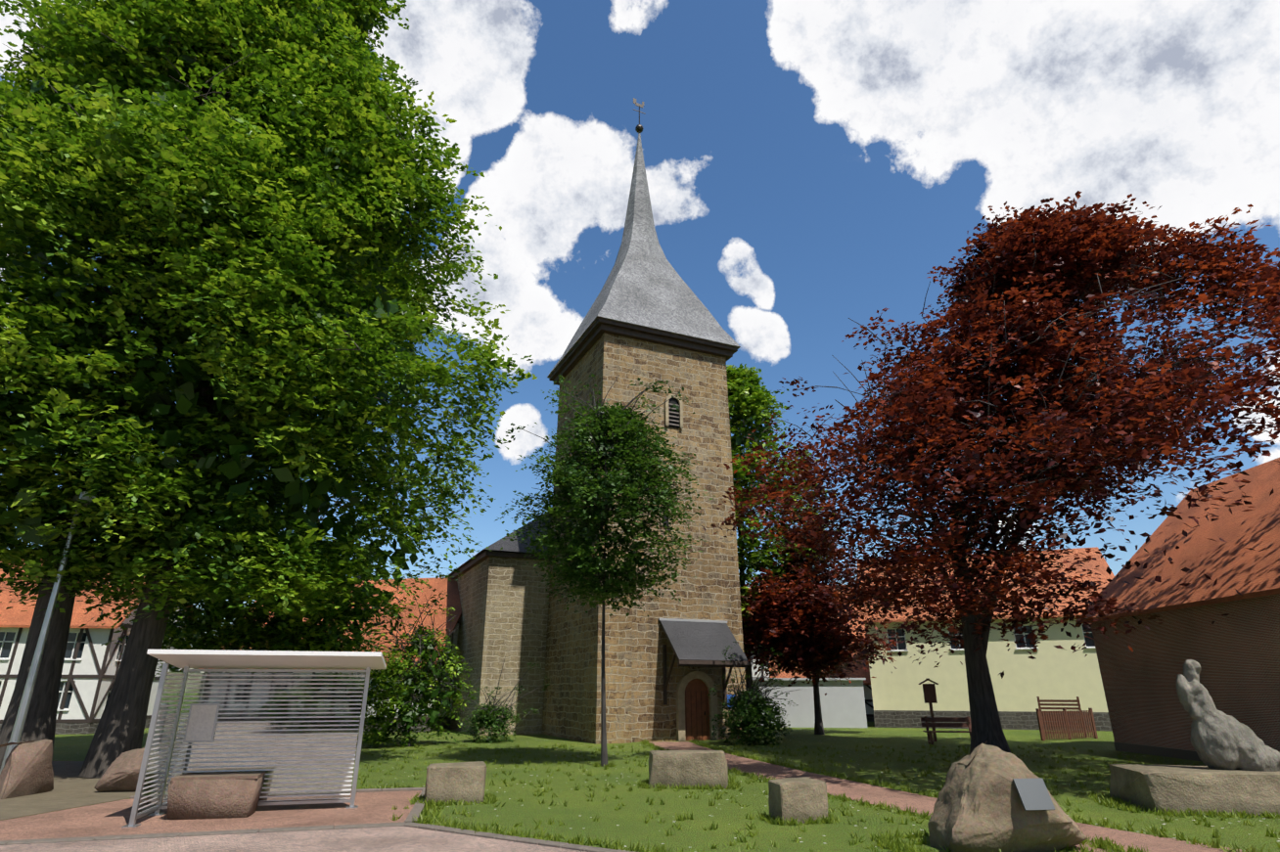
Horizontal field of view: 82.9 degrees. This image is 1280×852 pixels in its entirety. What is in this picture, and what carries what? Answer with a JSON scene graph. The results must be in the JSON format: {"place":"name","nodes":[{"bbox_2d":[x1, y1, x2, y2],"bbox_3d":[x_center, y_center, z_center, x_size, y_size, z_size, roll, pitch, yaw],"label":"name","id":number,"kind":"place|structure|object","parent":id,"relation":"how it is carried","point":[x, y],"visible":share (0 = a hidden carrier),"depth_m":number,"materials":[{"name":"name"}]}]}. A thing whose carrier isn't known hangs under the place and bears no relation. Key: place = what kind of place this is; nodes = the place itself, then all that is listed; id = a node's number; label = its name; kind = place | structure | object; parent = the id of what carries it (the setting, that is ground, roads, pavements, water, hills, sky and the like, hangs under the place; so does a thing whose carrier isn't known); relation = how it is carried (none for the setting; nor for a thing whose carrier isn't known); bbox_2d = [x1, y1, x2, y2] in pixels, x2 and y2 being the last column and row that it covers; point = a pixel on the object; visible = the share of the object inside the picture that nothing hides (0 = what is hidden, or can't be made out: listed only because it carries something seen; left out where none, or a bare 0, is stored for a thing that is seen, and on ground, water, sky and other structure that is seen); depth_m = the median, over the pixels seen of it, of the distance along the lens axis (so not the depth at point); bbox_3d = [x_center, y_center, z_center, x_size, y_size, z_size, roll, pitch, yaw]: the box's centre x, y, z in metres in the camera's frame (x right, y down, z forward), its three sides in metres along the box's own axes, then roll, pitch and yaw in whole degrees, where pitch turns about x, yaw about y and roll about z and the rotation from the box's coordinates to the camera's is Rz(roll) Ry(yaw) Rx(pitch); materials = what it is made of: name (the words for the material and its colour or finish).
{"place":"outdoors","nodes":[
{"label":"outdoors","id":0,"kind":"place"},
{"bbox_2d":[0,604,185,720],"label":"white house walls","id":1,"kind":"structure","parent":0,"point":[85,664],"depth_m":35.44,"materials":[{"name":"white paint"}]},
{"bbox_2d":[0,556,194,638],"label":"roof","id":2,"kind":"structure","parent":1,"relation":"on","point":[15,616],"depth_m":36.48,"materials":[{"name":"orange tile"}]},
{"bbox_2d":[0,790,421,840],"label":"pavement","id":3,"kind":"structure","parent":0,"point":[112,818],"depth_m":11.84,"materials":[{"name":"red brick"}]},
{"bbox_2d":[121,649,386,827],"bbox_3d":[-6.463,5.309,12.521,3.600,2.640,1.750,5,-21,-14],"label":"bus shelter","id":4,"kind":"object","parent":3,"relation":"on","point":[245,744],"visible":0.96,"depth_m":12.92,"materials":[{"name":"silver metal"}]},
{"bbox_2d":[129,787,425,823],"bbox_3d":[-6.762,6.812,12.905,5.687,0.078,4.290,4,-20,-11],"label":"kerb pad","id":5,"kind":"object","parent":3,"relation":"on","point":[417,809],"visible":0.35,"depth_m":14.59,"materials":[{"name":"grey concrete"}]},
{"bbox_2d":[0,826,585,851],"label":"road pavement","id":6,"kind":"structure","parent":0,"point":[392,840],"depth_m":9.98,"materials":[{"name":"grey asphalt"}]},
{"bbox_2d":[0,822,405,845],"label":"road kerb","id":7,"kind":"structure","parent":6,"relation":"on","point":[172,835],"depth_m":10.55,"materials":[{"name":"grey concrete"}]},
{"bbox_2d":[401,822,634,851],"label":"kerb lawn","id":8,"kind":"structure","parent":6,"relation":"on","point":[564,845],"depth_m":10.19,"materials":[{"name":"grey concrete"}]},
{"bbox_2d":[198,577,461,670],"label":"roof","id":9,"kind":"structure","parent":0,"point":[450,590],"depth_m":41.13,"materials":[{"name":"orange tile"}]},
{"bbox_2d":[207,620,458,718],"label":"timber house walls","id":10,"kind":"structure","parent":0,"point":[455,638],"depth_m":39.04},
{"bbox_2d":[0,0,1279,689],"label":"sky","id":11,"kind":"structure","parent":0,"point":[809,164],"materials":[{"name":"blue"}]},
{"bbox_2d":[0,693,1279,851],"bbox_3d":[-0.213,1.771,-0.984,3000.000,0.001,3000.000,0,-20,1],"label":"ground","id":12,"kind":"structure","parent":0,"point":[626,825],"depth_m":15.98,"materials":[{"name":"green plant"}]},
{"bbox_2d":[0,718,151,734],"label":"building plinth","id":13,"kind":"structure","parent":12,"relation":"on","point":[74,728],"depth_m":34.50,"materials":[{"name":"grey stone"}]},
{"bbox_2d":[0,761,170,821],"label":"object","id":14,"kind":"structure","parent":12,"relation":"on","point":[71,789],"depth_m":14.34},
{"bbox_2d":[0,739,53,799],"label":"red stone","id":15,"kind":"object","parent":14,"relation":"on","point":[27,769],"visible":0.96,"depth_m":14.53,"materials":[{"name":"stone"}]},
{"bbox_2d":[0,491,96,774],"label":"street lamp","id":16,"kind":"object","parent":14,"relation":"on","point":[19,725],"visible":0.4,"depth_m":16.94,"materials":[{"name":"silver metal"}]},
{"bbox_2d":[93,747,168,792],"bbox_3d":[-10.574,7.318,15.431,1.387,0.883,1.108,-4,-20,10],"label":"red stone","id":17,"kind":"object","parent":14,"relation":"on","point":[121,773],"visible":0.54,"depth_m":15.00,"materials":[{"name":"stone"}]},
{"bbox_2d":[0,0,403,769],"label":"lime tree","id":18,"kind":"object","parent":14,"relation":"on","point":[55,129],"depth_m":18.87,"materials":[{"name":"green plant"}]},
{"bbox_2d":[0,0,537,777],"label":"lime tree","id":19,"kind":"object","parent":14,"relation":"on","point":[348,86],"depth_m":20.30,"materials":[{"name":"green plant"}]},
{"bbox_2d":[0,613,191,724],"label":"timber framing","id":20,"kind":"object","parent":12,"relation":"on","point":[100,676],"visible":0.38,"depth_m":35.29,"materials":[{"name":"black wood"}]},
{"bbox_2d":[75,191,501,686],"bbox_3d":[-13.268,-0.818,29.361,14.588,25.686,10.792,0,-20,1],"label":"lime tree","id":21,"kind":"object","parent":12,"relation":"on","point":[236,630],"depth_m":26.09,"materials":[{"name":"green plant"}]},
{"bbox_2d":[204,621,458,722],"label":"timber house","id":22,"kind":"structure","parent":12,"relation":"on","point":[445,717],"depth_m":38.76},
{"bbox_2d":[358,719,451,731],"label":"timber house plinth","id":23,"kind":"structure","parent":12,"relation":"on","point":[445,726],"depth_m":36.86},
{"bbox_2d":[357,594,480,747],"bbox_3d":[-8.671,9.770,28.549,5.127,6.112,5.587,0,-20,1],"label":"bush","id":24,"kind":"object","parent":12,"relation":"on","point":[386,707],"depth_m":27.76,"materials":[{"name":"green plant"}]},
{"bbox_2d":[424,761,486,804],"bbox_3d":[-3.519,6.819,13.812,1.135,0.714,0.612,4,-20,-11],"label":"stone block","id":25,"kind":"object","parent":12,"relation":"on","point":[460,781],"depth_m":13.58,"materials":[{"name":"stone"}]},
{"bbox_2d":[450,656,554,743],"bbox_3d":[-5.726,11.751,30.519,4.086,3.890,4.554,0,-20,1],"label":"small shrub","id":26,"kind":"object","parent":12,"relation":"on","point":[482,720],"depth_m":29.68,"materials":[{"name":"green plant"}]},
{"bbox_2d":[448,97,749,744],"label":"church","id":27,"kind":"structure","parent":12,"relation":"on","point":[649,317],"depth_m":34.87,"materials":[{"name":"stone"}]},
{"bbox_2d":[494,373,715,767],"bbox_3d":[-1.058,3.746,22.104,6.806,12.090,5.996,0,-20,1],"label":"tree","id":28,"kind":"object","parent":12,"relation":"on","point":[633,460],"depth_m":21.60,"materials":[{"name":"green plant"}]},
{"bbox_2d":[648,750,728,788],"bbox_3d":[1.060,7.593,16.026,1.763,0.774,0.732,-2,-20,4],"label":"stone block","id":29,"kind":"object","parent":12,"relation":"on","point":[687,767],"depth_m":15.72,"materials":[{"name":"stone"}]},
{"bbox_2d":[706,641,798,746],"bbox_3d":[4.599,10.995,29.033,4.017,4.612,4.062,0,-20,1],"label":"bush","id":30,"kind":"object","parent":12,"relation":"on","point":[771,712],"depth_m":28.13,"materials":[{"name":"green plant"}]},
{"bbox_2d":[726,364,839,732],"bbox_3d":[5.617,5.779,39.586,10.782,20.255,9.666,0,-20,1],"label":"green tree","id":31,"kind":"object","parent":12,"relation":"on","point":[747,394],"depth_m":38.96,"materials":[{"name":"green plant"}]},
{"bbox_2d":[768,777,827,823],"bbox_3d":[2.577,6.141,11.865,0.861,0.656,0.558,7,-21,-18],"label":"stone block","id":32,"kind":"object","parent":12,"relation":"on","point":[801,799],"depth_m":11.67,"materials":[{"name":"stone"}]},
{"bbox_2d":[752,678,867,728],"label":"garages","id":33,"kind":"structure","parent":12,"relation":"on","point":[843,706],"depth_m":40.83,"materials":[{"name":"paint"}]},
{"bbox_2d":[769,650,874,722],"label":"house","id":34,"kind":"structure","parent":12,"relation":"on","point":[867,688],"depth_m":49.29,"materials":[{"name":"white paint"}]},
{"bbox_2d":[739,509,905,734],"bbox_3d":[8.750,9.431,35.810,8.634,10.783,9.485,0,-20,1],"label":"tree","id":35,"kind":"object","parent":12,"relation":"on","point":[797,632],"depth_m":33.76,"materials":[{"name":"brown plant"}]},
{"bbox_2d":[918,679,938,741],"bbox_3d":[12.121,11.783,30.091,0.760,2.440,0.200,0,-20,1],"label":"notice post","id":36,"kind":"object","parent":12,"relation":"on","point":[930,695],"visible":1,"depth_m":30.24,"materials":[{"name":"brown wood"}]},
{"bbox_2d":[919,716,971,744],"bbox_3d":[12.113,11.882,28.259,2.000,1.000,0.765,-3,-20,8],"label":"park bench","id":37,"kind":"object","parent":12,"relation":"on","point":[926,720],"visible":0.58,"depth_m":28.57,"materials":[{"name":"red wood"}]},
{"bbox_2d":[865,616,1108,712],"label":"yellow house walls","id":38,"kind":"structure","parent":12,"relation":"on","point":[1050,671],"depth_m":39.61,"materials":[{"name":"yellow paint"}]},
{"bbox_2d":[857,547,1114,622],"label":"roof","id":39,"kind":"structure","parent":38,"relation":"on","point":[1091,565],"depth_m":42.10,"materials":[{"name":"orange tile"}]},
{"bbox_2d":[701,190,1279,754],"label":"copper beech","id":40,"kind":"object","parent":12,"relation":"on","point":[1075,250],"depth_m":20.00,"materials":[{"name":"brown plant"}]},
{"bbox_2d":[872,710,1112,731],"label":"building plinth","id":41,"kind":"structure","parent":12,"relation":"on","point":[1018,720],"depth_m":39.37,"materials":[{"name":"grey stone"}]},
{"bbox_2d":[927,740,1087,851],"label":"memorial boulder","id":42,"kind":"object","parent":12,"relation":"on","point":[978,807],"visible":0.96,"depth_m":9.48,"materials":[{"name":"stone"}]},
{"bbox_2d":[1012,778,1055,811],"bbox_3d":[5.117,4.790,9.416,0.420,0.380,0.030,3,-44,-9],"label":"plaque","id":43,"kind":"object","parent":42,"relation":"attached to","point":[1033,795],"visible":1,"depth_m":9.40,"materials":[{"name":"grey metal"}]},
{"bbox_2d":[1036,696,1091,737],"bbox_3d":[19.183,13.134,32.721,1.963,1.700,0.550,-9,-22,24],"label":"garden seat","id":44,"kind":"object","parent":12,"relation":"on","point":[1062,705],"visible":0.42,"depth_m":33.05,"materials":[{"name":"red wood"}]},
{"bbox_2d":[1035,708,1097,740],"bbox_3d":[18.245,12.735,30.954,3.453,1.250,0.104,9,-22,-23],"label":"picket fence","id":45,"kind":"object","parent":12,"relation":"on","point":[1070,732],"visible":0.98,"depth_m":30.87,"materials":[{"name":"red wood"}]},
{"bbox_2d":[1075,457,1279,762],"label":"brick barn","id":46,"kind":"structure","parent":12,"relation":"on","point":[1235,653],"depth_m":22.70,"materials":[{"name":"brown brick"}]},
{"bbox_2d":[1108,764,1279,816],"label":"statue plinth","id":47,"kind":"structure","parent":12,"relation":"on","point":[1177,788],"depth_m":12.49,"materials":[{"name":"beige stone"}]},
{"bbox_2d":[1175,659,1279,772],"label":"statue","id":48,"kind":"object","parent":47,"relation":"on","point":[1220,740],"visible":0.85,"depth_m":13.20,"materials":[{"name":"stone"}]},
{"bbox_2d":[748,586,866,643],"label":"timber house roof","id":49,"kind":"structure","parent":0,"point":[862,626],"depth_m":55.81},
{"bbox_2d":[750,643,865,677],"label":"timber house right walls","id":50,"kind":"structure","parent":0,"point":[755,670],"depth_m":55.58,"materials":[{"name":"white paint"}]},
{"bbox_2d":[649,741,1245,851],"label":"footpath","id":51,"kind":"structure","parent":0,"point":[870,794],"depth_m":14.19,"materials":[{"name":"red brick"}]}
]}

